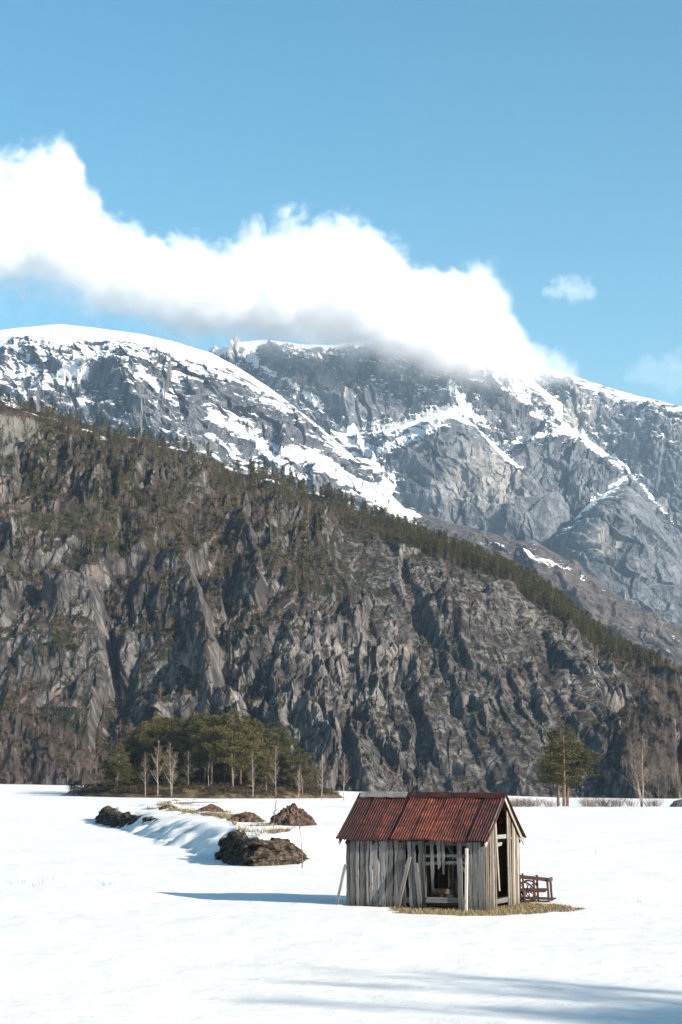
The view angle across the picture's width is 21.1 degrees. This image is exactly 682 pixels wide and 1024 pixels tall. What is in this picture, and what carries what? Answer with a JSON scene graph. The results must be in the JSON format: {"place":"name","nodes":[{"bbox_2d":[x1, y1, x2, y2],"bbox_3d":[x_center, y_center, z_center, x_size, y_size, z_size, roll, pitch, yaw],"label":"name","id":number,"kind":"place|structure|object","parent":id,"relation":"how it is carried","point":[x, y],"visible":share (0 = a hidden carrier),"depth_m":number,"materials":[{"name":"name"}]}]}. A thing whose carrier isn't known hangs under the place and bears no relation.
{"place":"outdoors","nodes":[
{"label":"outdoors","id":0,"kind":"place"},
{"bbox_2d":[145,800,294,836],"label":"bank grass","id":1,"kind":"structure","parent":0,"point":[229,813],"depth_m":126.96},
{"bbox_2d":[0,324,492,555],"bbox_3d":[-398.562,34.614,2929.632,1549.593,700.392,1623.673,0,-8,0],"label":"mountain","id":2,"kind":"structure","parent":0,"point":[199,399],"depth_m":2566.49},
{"bbox_2d":[0,399,681,798],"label":"cliff","id":3,"kind":"structure","parent":0,"point":[460,667],"depth_m":645.01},
{"bbox_2d":[28,397,35,412],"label":"pine tree","id":4,"kind":"object","parent":3,"relation":"on","point":[32,404],"visible":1,"depth_m":883.40,"materials":[{"name":"green plant"}]},
{"bbox_2d":[173,436,178,450],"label":"pine tree","id":5,"kind":"object","parent":3,"relation":"on","point":[176,439],"visible":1,"depth_m":858.85,"materials":[{"name":"green plant"}]},
{"bbox_2d":[204,441,209,456],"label":"pine tree","id":6,"kind":"object","parent":3,"relation":"on","point":[207,444],"visible":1,"depth_m":865.89,"materials":[{"name":"green plant"}]},
{"bbox_2d":[235,460,241,470],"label":"pine tree","id":7,"kind":"object","parent":3,"relation":"on","point":[237,464],"visible":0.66,"depth_m":889.76,"materials":[{"name":"green plant"}]},
{"bbox_2d":[248,460,255,475],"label":"pine tree","id":8,"kind":"object","parent":3,"relation":"on","point":[253,468],"visible":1,"depth_m":846.92,"materials":[{"name":"green plant"}]},
{"bbox_2d":[322,485,330,500],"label":"pine tree","id":9,"kind":"object","parent":3,"relation":"on","point":[325,493],"visible":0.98,"depth_m":821.63,"materials":[{"name":"green plant"}]},
{"bbox_2d":[0,408,680,798],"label":"ledge scrub","id":10,"kind":"object","parent":3,"relation":"on","point":[150,526],"visible":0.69,"depth_m":713.40,"materials":[{"name":"plant"}]},
{"bbox_2d":[0,387,681,674],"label":"pine woods","id":11,"kind":"object","parent":3,"relation":"on","point":[497,564],"visible":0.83,"depth_m":756.28,"materials":[{"name":"green plant"}]},
{"bbox_2d":[0,399,681,798],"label":"bare woods","id":12,"kind":"object","parent":3,"relation":"on","point":[668,763],"visible":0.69,"depth_m":632.99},
{"bbox_2d":[0,784,681,1023],"bbox_3d":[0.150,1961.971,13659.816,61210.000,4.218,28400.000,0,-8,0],"label":"snow field","id":13,"kind":"structure","parent":0,"point":[171,924],"depth_m":52.23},
{"bbox_2d":[59,792,79,795],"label":"boulder","id":14,"kind":"object","parent":13,"relation":"on","point":[71,794],"visible":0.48,"depth_m":344.87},
{"bbox_2d":[94,805,157,827],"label":"stone bank","id":15,"kind":"structure","parent":13,"relation":"on","point":[110,816],"depth_m":156.27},
{"bbox_2d":[138,752,151,795],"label":"birch tree","id":16,"kind":"object","parent":13,"relation":"on","point":[144,771],"visible":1,"depth_m":332.81,"materials":[{"name":"grey plant"}]},
{"bbox_2d":[150,742,163,797],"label":"birch tree","id":17,"kind":"object","parent":13,"relation":"on","point":[156,767],"visible":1,"depth_m":332.46,"materials":[{"name":"grey plant"}]},
{"bbox_2d":[159,805,177,809],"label":"earth mound","id":18,"kind":"object","parent":13,"relation":"on","point":[165,807],"visible":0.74,"depth_m":158.73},
{"bbox_2d":[163,742,178,797],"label":"birch tree","id":19,"kind":"object","parent":13,"relation":"on","point":[171,770],"visible":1,"depth_m":332.58,"materials":[{"name":"grey plant"}]},
{"bbox_2d":[69,775,342,798],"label":"hillock","id":20,"kind":"structure","parent":13,"relation":"on","point":[193,793],"depth_m":339.25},
{"bbox_2d":[64,780,82,789],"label":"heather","id":21,"kind":"object","parent":20,"relation":"on","point":[74,784],"visible":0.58,"depth_m":367.70,"materials":[{"name":"green plant"}]},
{"bbox_2d":[99,759,110,786],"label":"pine tree","id":22,"kind":"object","parent":20,"relation":"on","point":[105,762],"visible":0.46,"depth_m":345.85,"materials":[{"name":"green plant"}]},
{"bbox_2d":[103,765,128,791],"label":"pine tree","id":23,"kind":"object","parent":20,"relation":"on","point":[114,777],"visible":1,"depth_m":340.45,"materials":[{"name":"green plant"}]},
{"bbox_2d":[108,743,129,792],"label":"pine tree","id":24,"kind":"object","parent":20,"relation":"on","point":[117,762],"visible":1,"depth_m":340.07,"materials":[{"name":"green plant"}]},
{"bbox_2d":[106,749,132,782],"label":"pine tree","id":25,"kind":"object","parent":20,"relation":"on","point":[111,760],"visible":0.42,"depth_m":344.94,"materials":[{"name":"green plant"}]},
{"bbox_2d":[116,763,137,787],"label":"pine tree","id":26,"kind":"object","parent":20,"relation":"on","point":[128,780],"visible":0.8,"depth_m":343.36,"materials":[{"name":"green plant"}]},
{"bbox_2d":[119,730,139,774],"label":"pine tree","id":27,"kind":"object","parent":20,"relation":"on","point":[123,741],"visible":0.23,"depth_m":364.52,"materials":[{"name":"green plant"}]},
{"bbox_2d":[123,737,143,769],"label":"pine tree","id":28,"kind":"object","parent":20,"relation":"on","point":[132,763],"visible":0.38,"depth_m":360.51,"materials":[{"name":"green plant"}]},
{"bbox_2d":[121,729,148,770],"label":"pine tree","id":29,"kind":"object","parent":20,"relation":"on","point":[134,759],"visible":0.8,"depth_m":357.87,"materials":[{"name":"green plant"}]},
{"bbox_2d":[132,770,141,784],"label":"pine tree","id":30,"kind":"object","parent":20,"relation":"on","point":[135,779],"visible":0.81,"depth_m":347.84,"materials":[{"name":"green plant"}]},
{"bbox_2d":[128,721,161,779],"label":"pine tree","id":31,"kind":"object","parent":20,"relation":"on","point":[148,740],"visible":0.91,"depth_m":355.22,"materials":[{"name":"green plant"}]},
{"bbox_2d":[140,733,161,775],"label":"pine tree","id":32,"kind":"object","parent":20,"relation":"on","point":[149,757],"visible":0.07,"depth_m":366.13,"materials":[{"name":"green plant"}]},
{"bbox_2d":[140,716,172,771],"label":"pine tree","id":33,"kind":"object","parent":20,"relation":"on","point":[157,721],"visible":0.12,"depth_m":370.55,"materials":[{"name":"green plant"}]},
{"bbox_2d":[144,756,168,777],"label":"pine tree","id":34,"kind":"object","parent":20,"relation":"on","point":[159,763],"visible":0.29,"depth_m":355.27,"materials":[{"name":"green plant"}]},
{"bbox_2d":[146,716,171,742],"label":"pine tree","id":35,"kind":"object","parent":20,"relation":"on","point":[155,722],"visible":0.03,"depth_m":387.23,"materials":[{"name":"green plant"}]},
{"bbox_2d":[154,752,171,784],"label":"pine tree","id":36,"kind":"object","parent":20,"relation":"on","point":[165,758],"visible":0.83,"depth_m":342.30,"materials":[{"name":"green plant"}]},
{"bbox_2d":[149,716,183,767],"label":"pine tree","id":37,"kind":"object","parent":20,"relation":"on","point":[159,730],"visible":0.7,"depth_m":354.55,"materials":[{"name":"green plant"}]},
{"bbox_2d":[162,768,176,785],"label":"pine tree","id":38,"kind":"object","parent":20,"relation":"on","point":[168,776],"visible":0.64,"depth_m":341.18,"materials":[{"name":"green plant"}]},
{"bbox_2d":[165,718,191,782],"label":"pine tree","id":39,"kind":"object","parent":20,"relation":"on","point":[178,731],"visible":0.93,"depth_m":347.50,"materials":[{"name":"green plant"}]},
{"bbox_2d":[167,758,192,779],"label":"pine tree","id":40,"kind":"object","parent":20,"relation":"on","point":[177,765],"visible":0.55,"depth_m":347.17,"materials":[{"name":"green plant"}]},
{"bbox_2d":[175,778,189,789],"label":"pine tree","id":41,"kind":"object","parent":20,"relation":"on","point":[178,784],"visible":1,"depth_m":336.56,"materials":[{"name":"green plant"}]},
{"bbox_2d":[176,766,195,782],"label":"pine tree","id":42,"kind":"object","parent":20,"relation":"on","point":[189,775],"visible":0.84,"depth_m":342.20,"materials":[{"name":"green plant"}]},
{"bbox_2d":[176,734,195,762],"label":"pine tree","id":43,"kind":"object","parent":20,"relation":"on","point":[185,754],"visible":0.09,"depth_m":364.19,"materials":[{"name":"green plant"}]},
{"bbox_2d":[183,751,191,786],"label":"birch tree","id":44,"kind":"object","parent":20,"relation":"on","point":[188,766],"visible":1,"depth_m":340.59,"materials":[{"name":"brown plant"}]},
{"bbox_2d":[177,712,210,777],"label":"pine tree","id":45,"kind":"object","parent":20,"relation":"on","point":[192,745],"visible":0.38,"depth_m":350.75,"materials":[{"name":"green plant"}]},
{"bbox_2d":[192,770,203,781],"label":"pine tree","id":46,"kind":"object","parent":20,"relation":"on","point":[197,775],"visible":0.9,"depth_m":348.25,"materials":[{"name":"green plant"}]},
{"bbox_2d":[66,771,339,797],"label":"heather","id":47,"kind":"object","parent":20,"relation":"on","point":[132,787],"visible":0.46,"depth_m":343.41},
{"bbox_2d":[184,712,224,784],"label":"pine tree","id":48,"kind":"object","parent":20,"relation":"on","point":[198,762],"visible":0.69,"depth_m":344.48,"materials":[{"name":"green plant"}]},
{"bbox_2d":[194,728,221,776],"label":"pine tree","id":49,"kind":"object","parent":20,"relation":"on","point":[213,761],"visible":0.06,"depth_m":352.44,"materials":[{"name":"green plant"}]},
{"bbox_2d":[206,748,213,786],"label":"birch tree","id":50,"kind":"object","parent":20,"relation":"on","point":[209,767],"visible":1,"depth_m":340.62,"materials":[{"name":"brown plant"}]},
{"bbox_2d":[194,715,229,785],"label":"pine tree","id":51,"kind":"object","parent":20,"relation":"on","point":[207,726],"visible":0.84,"depth_m":342.06,"materials":[{"name":"green plant"}]},
{"bbox_2d":[206,765,219,779],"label":"pine tree","id":52,"kind":"object","parent":20,"relation":"on","point":[214,768],"visible":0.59,"depth_m":349.19,"materials":[{"name":"green plant"}]},
{"bbox_2d":[214,756,242,784],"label":"pine tree","id":53,"kind":"object","parent":20,"relation":"on","point":[223,775],"visible":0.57,"depth_m":344.78,"materials":[{"name":"green plant"}]},
{"bbox_2d":[209,709,255,786],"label":"pine tree","id":54,"kind":"object","parent":20,"relation":"on","point":[226,732],"visible":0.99,"depth_m":340.42,"materials":[{"name":"green plant"}]},
{"bbox_2d":[223,715,265,783],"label":"pine tree","id":55,"kind":"object","parent":20,"relation":"on","point":[250,723],"visible":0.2,"depth_m":347.41,"materials":[{"name":"green plant"}]},
{"bbox_2d":[239,765,255,782],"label":"pine tree","id":56,"kind":"object","parent":20,"relation":"on","point":[244,778],"visible":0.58,"depth_m":346.93,"materials":[{"name":"green plant"}]},
{"bbox_2d":[238,730,265,782],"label":"pine tree","id":57,"kind":"object","parent":20,"relation":"on","point":[251,757],"visible":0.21,"depth_m":347.61,"materials":[{"name":"green plant"}]},
{"bbox_2d":[233,725,273,789],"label":"pine tree","id":58,"kind":"object","parent":20,"relation":"on","point":[251,745],"visible":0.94,"depth_m":341.49,"materials":[{"name":"green plant"}]},
{"bbox_2d":[249,718,267,767],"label":"pine tree","id":59,"kind":"object","parent":20,"relation":"on","point":[260,724],"visible":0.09,"depth_m":355.58,"materials":[{"name":"green plant"}]},
{"bbox_2d":[253,727,275,785],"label":"pine tree","id":60,"kind":"object","parent":20,"relation":"on","point":[266,734],"visible":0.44,"depth_m":349.86,"materials":[{"name":"green plant"}]},
{"bbox_2d":[254,753,276,791],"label":"pine tree","id":61,"kind":"object","parent":20,"relation":"on","point":[263,775],"visible":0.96,"depth_m":340.21,"materials":[{"name":"green plant"}]},
{"bbox_2d":[260,731,281,777],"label":"pine tree","id":62,"kind":"object","parent":20,"relation":"on","point":[270,748],"visible":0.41,"depth_m":352.48,"materials":[{"name":"green plant"}]},
{"bbox_2d":[262,721,292,746],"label":"pine tree","id":63,"kind":"object","parent":20,"relation":"on","point":[270,726],"visible":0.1,"depth_m":381.98,"materials":[{"name":"green plant"}]},
{"bbox_2d":[269,733,288,777],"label":"pine tree","id":64,"kind":"object","parent":20,"relation":"on","point":[280,742],"visible":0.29,"depth_m":367.26,"materials":[{"name":"green plant"}]},
{"bbox_2d":[270,749,288,785],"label":"pine tree","id":65,"kind":"object","parent":20,"relation":"on","point":[278,756],"visible":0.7,"depth_m":348.29,"materials":[{"name":"green plant"}]},
{"bbox_2d":[270,757,293,787],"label":"pine tree","id":66,"kind":"object","parent":20,"relation":"on","point":[280,771],"visible":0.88,"depth_m":347.91,"materials":[{"name":"green plant"}]},
{"bbox_2d":[271,728,294,765],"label":"pine tree","id":67,"kind":"object","parent":20,"relation":"on","point":[286,742],"visible":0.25,"depth_m":373.17,"materials":[{"name":"green plant"}]},
{"bbox_2d":[282,744,296,777],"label":"pine tree","id":68,"kind":"object","parent":20,"relation":"on","point":[288,754],"visible":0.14,"depth_m":375.08,"materials":[{"name":"green plant"}]},
{"bbox_2d":[292,766,309,786],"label":"pine tree","id":69,"kind":"object","parent":20,"relation":"on","point":[303,777],"visible":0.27,"depth_m":351.47,"materials":[{"name":"green plant"}]},
{"bbox_2d":[284,747,318,793],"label":"pine tree","id":70,"kind":"object","parent":20,"relation":"on","point":[301,761],"visible":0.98,"depth_m":345.36,"materials":[{"name":"green plant"}]},
{"bbox_2d":[311,767,324,785],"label":"pine tree","id":71,"kind":"object","parent":20,"relation":"on","point":[315,773],"visible":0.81,"depth_m":360.90,"materials":[{"name":"green plant"}]},
{"bbox_2d":[196,804,225,812],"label":"earth mound","id":72,"kind":"object","parent":13,"relation":"on","point":[210,807],"visible":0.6,"depth_m":152.78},
{"bbox_2d":[228,811,264,821],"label":"earth mound","id":73,"kind":"object","parent":13,"relation":"on","point":[245,816],"visible":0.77,"depth_m":121.13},
{"bbox_2d":[248,751,257,798],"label":"birch tree","id":74,"kind":"object","parent":13,"relation":"on","point":[252,762],"visible":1,"depth_m":332.98,"materials":[{"name":"grey plant"}]},
{"bbox_2d":[214,829,308,865],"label":"stone bank","id":75,"kind":"structure","parent":13,"relation":"on","point":[238,848],"depth_m":90.16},
{"bbox_2d":[268,746,279,798],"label":"birch tree","id":76,"kind":"object","parent":13,"relation":"on","point":[275,777],"visible":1,"depth_m":332.56,"materials":[{"name":"grey plant"}]},
{"bbox_2d":[268,803,316,825],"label":"earth mound","id":77,"kind":"object","parent":13,"relation":"on","point":[289,815],"visible":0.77,"depth_m":117.49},
{"bbox_2d":[295,764,304,798],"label":"birch tree","id":78,"kind":"object","parent":13,"relation":"on","point":[298,782],"visible":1,"depth_m":340.38,"materials":[{"name":"grey plant"}]},
{"bbox_2d":[298,817,304,867],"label":"sapling","id":79,"kind":"object","parent":13,"relation":"on","point":[301,842],"visible":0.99,"depth_m":86.12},
{"bbox_2d":[317,754,329,799],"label":"birch tree","id":80,"kind":"object","parent":13,"relation":"on","point":[322,771],"visible":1,"depth_m":326.58,"materials":[{"name":"grey plant"}]},
{"bbox_2d":[335,864,346,904],"bbox_3d":[-0.012,12.693,62.118,0.442,1.451,0.067,-3,-9,20],"label":"leaning pole","id":81,"kind":"object","parent":13,"relation":"on","point":[340,885],"visible":0.91,"depth_m":62.10,"materials":[{"name":"grey wood"}]},
{"bbox_2d":[338,753,349,799],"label":"birch tree","id":82,"kind":"object","parent":13,"relation":"on","point":[346,775],"visible":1,"depth_m":318.58,"materials":[{"name":"grey plant"}]},
{"bbox_2d":[396,857,411,907],"bbox_3d":[2.077,12.393,61.009,0.573,1.776,0.107,1,-8,-6],"label":"leaning pole","id":83,"kind":"object","parent":13,"relation":"on","point":[407,866],"visible":0.91,"depth_m":60.99,"materials":[{"name":"grey wood"}]},
{"bbox_2d":[336,791,526,910],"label":"hay shed","id":84,"kind":"structure","parent":13,"relation":"on","point":[387,834],"depth_m":61.78,"materials":[{"name":"grey wood"}]},
{"bbox_2d":[465,848,467,910],"bbox_3d":[4.111,12.094,59.983,0.104,2.101,0.426,-2,-8,12],"label":"leaning pole","id":85,"kind":"object","parent":13,"relation":"on","point":[466,879],"visible":0.91,"depth_m":59.97,"materials":[{"name":"grey wood"}]},
{"bbox_2d":[509,798,526,806],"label":"bush","id":86,"kind":"object","parent":13,"relation":"on","point":[516,804],"visible":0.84,"depth_m":250.80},
{"bbox_2d":[519,798,538,806],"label":"bush","id":87,"kind":"object","parent":13,"relation":"on","point":[526,804],"visible":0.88,"depth_m":250.99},
{"bbox_2d":[521,797,543,805],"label":"bush","id":88,"kind":"object","parent":13,"relation":"on","point":[537,804],"visible":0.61,"depth_m":256.54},
{"bbox_2d":[520,873,555,902],"bbox_3d":[6.758,13.148,63.894,1.400,0.990,1.260,-2,-8,14],"label":"hay cart","id":89,"kind":"object","parent":13,"relation":"on","point":[531,889],"visible":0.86,"depth_m":63.58,"materials":[{"name":"red wood"}]},
{"bbox_2d":[541,799,562,806],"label":"bush","id":90,"kind":"object","parent":13,"relation":"on","point":[548,804],"visible":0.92,"depth_m":251.06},
{"bbox_2d":[530,734,587,805],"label":"pine tree","id":91,"kind":"object","parent":13,"relation":"on","point":[560,779],"visible":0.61,"depth_m":258.78,"materials":[{"name":"green plant"}]},
{"bbox_2d":[527,724,601,805],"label":"pine tree","id":92,"kind":"object","parent":13,"relation":"on","point":[551,758],"visible":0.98,"depth_m":257.36,"materials":[{"name":"green plant"}]},
{"bbox_2d":[532,735,599,805],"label":"pine tree","id":93,"kind":"object","parent":13,"relation":"on","point":[582,762],"visible":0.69,"depth_m":259.63,"materials":[{"name":"green plant"}]},
{"bbox_2d":[577,798,594,806],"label":"bush","id":94,"kind":"object","parent":13,"relation":"on","point":[582,803],"visible":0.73,"depth_m":256.56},
{"bbox_2d":[584,798,604,806],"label":"bush","id":95,"kind":"object","parent":13,"relation":"on","point":[592,805],"visible":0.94,"depth_m":251.04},
{"bbox_2d":[590,797,611,806],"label":"bush","id":96,"kind":"object","parent":13,"relation":"on","point":[599,804],"visible":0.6,"depth_m":256.52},
{"bbox_2d":[597,798,618,806],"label":"bush","id":97,"kind":"object","parent":13,"relation":"on","point":[607,804],"visible":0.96,"depth_m":250.97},
{"bbox_2d":[606,797,631,806],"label":"bush","id":98,"kind":"object","parent":13,"relation":"on","point":[619,805],"visible":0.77,"depth_m":256.39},
{"bbox_2d":[624,800,638,806],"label":"bush","id":99,"kind":"object","parent":13,"relation":"on","point":[628,803],"visible":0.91,"depth_m":256.72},
{"bbox_2d":[626,735,655,806],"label":"birch tree","id":100,"kind":"object","parent":13,"relation":"on","point":[636,767],"visible":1,"depth_m":255.48,"materials":[{"name":"grey plant"}]},
{"bbox_2d":[643,799,657,806],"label":"bush","id":101,"kind":"object","parent":13,"relation":"on","point":[649,803],"visible":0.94,"depth_m":256.56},
{"bbox_2d":[648,798,663,805],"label":"bush","id":102,"kind":"object","parent":13,"relation":"on","point":[656,802],"visible":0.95,"depth_m":256.39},
{"bbox_2d":[670,799,681,806],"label":"boulder","id":103,"kind":"object","parent":13,"relation":"on","point":[677,803],"visible":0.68,"depth_m":250.59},
{"bbox_2d":[0,0,681,406],"label":"sky","id":104,"kind":"structure","parent":0,"point":[505,176],"materials":[{"name":"blue"}]},
{"bbox_2d":[207,331,564,453],"bbox_3d":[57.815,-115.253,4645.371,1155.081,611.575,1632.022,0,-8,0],"label":"mountain","id":105,"kind":"structure","parent":0,"point":[370,385],"depth_m":4151.69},
{"bbox_2d":[330,410,570,552],"bbox_3d":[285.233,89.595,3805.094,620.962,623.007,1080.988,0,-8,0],"label":"mountain","id":106,"kind":"structure","parent":0,"point":[449,466],"depth_m":3561.44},
{"bbox_2d":[384,900,586,915],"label":"dry grass","id":107,"kind":"structure","parent":0,"point":[502,910],"depth_m":59.73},
{"bbox_2d":[405,508,681,667],"bbox_3d":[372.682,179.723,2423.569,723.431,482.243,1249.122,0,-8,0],"label":"mountain","id":108,"kind":"structure","parent":0,"point":[577,583],"depth_m":2310.89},
{"bbox_2d":[476,394,681,555],"bbox_3d":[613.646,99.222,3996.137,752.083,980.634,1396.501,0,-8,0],"label":"mountain","id":109,"kind":"structure","parent":0,"point":[579,472],"depth_m":3791.93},
{"bbox_2d":[505,357,681,533],"bbox_3d":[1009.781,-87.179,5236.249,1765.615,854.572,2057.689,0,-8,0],"label":"mountain","id":110,"kind":"structure","parent":0,"point":[640,437],"depth_m":4747.10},
{"bbox_2d":[555,485,681,628],"bbox_3d":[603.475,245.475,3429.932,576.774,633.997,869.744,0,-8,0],"label":"mountain","id":111,"kind":"structure","parent":0,"point":[618,541],"depth_m":3263.79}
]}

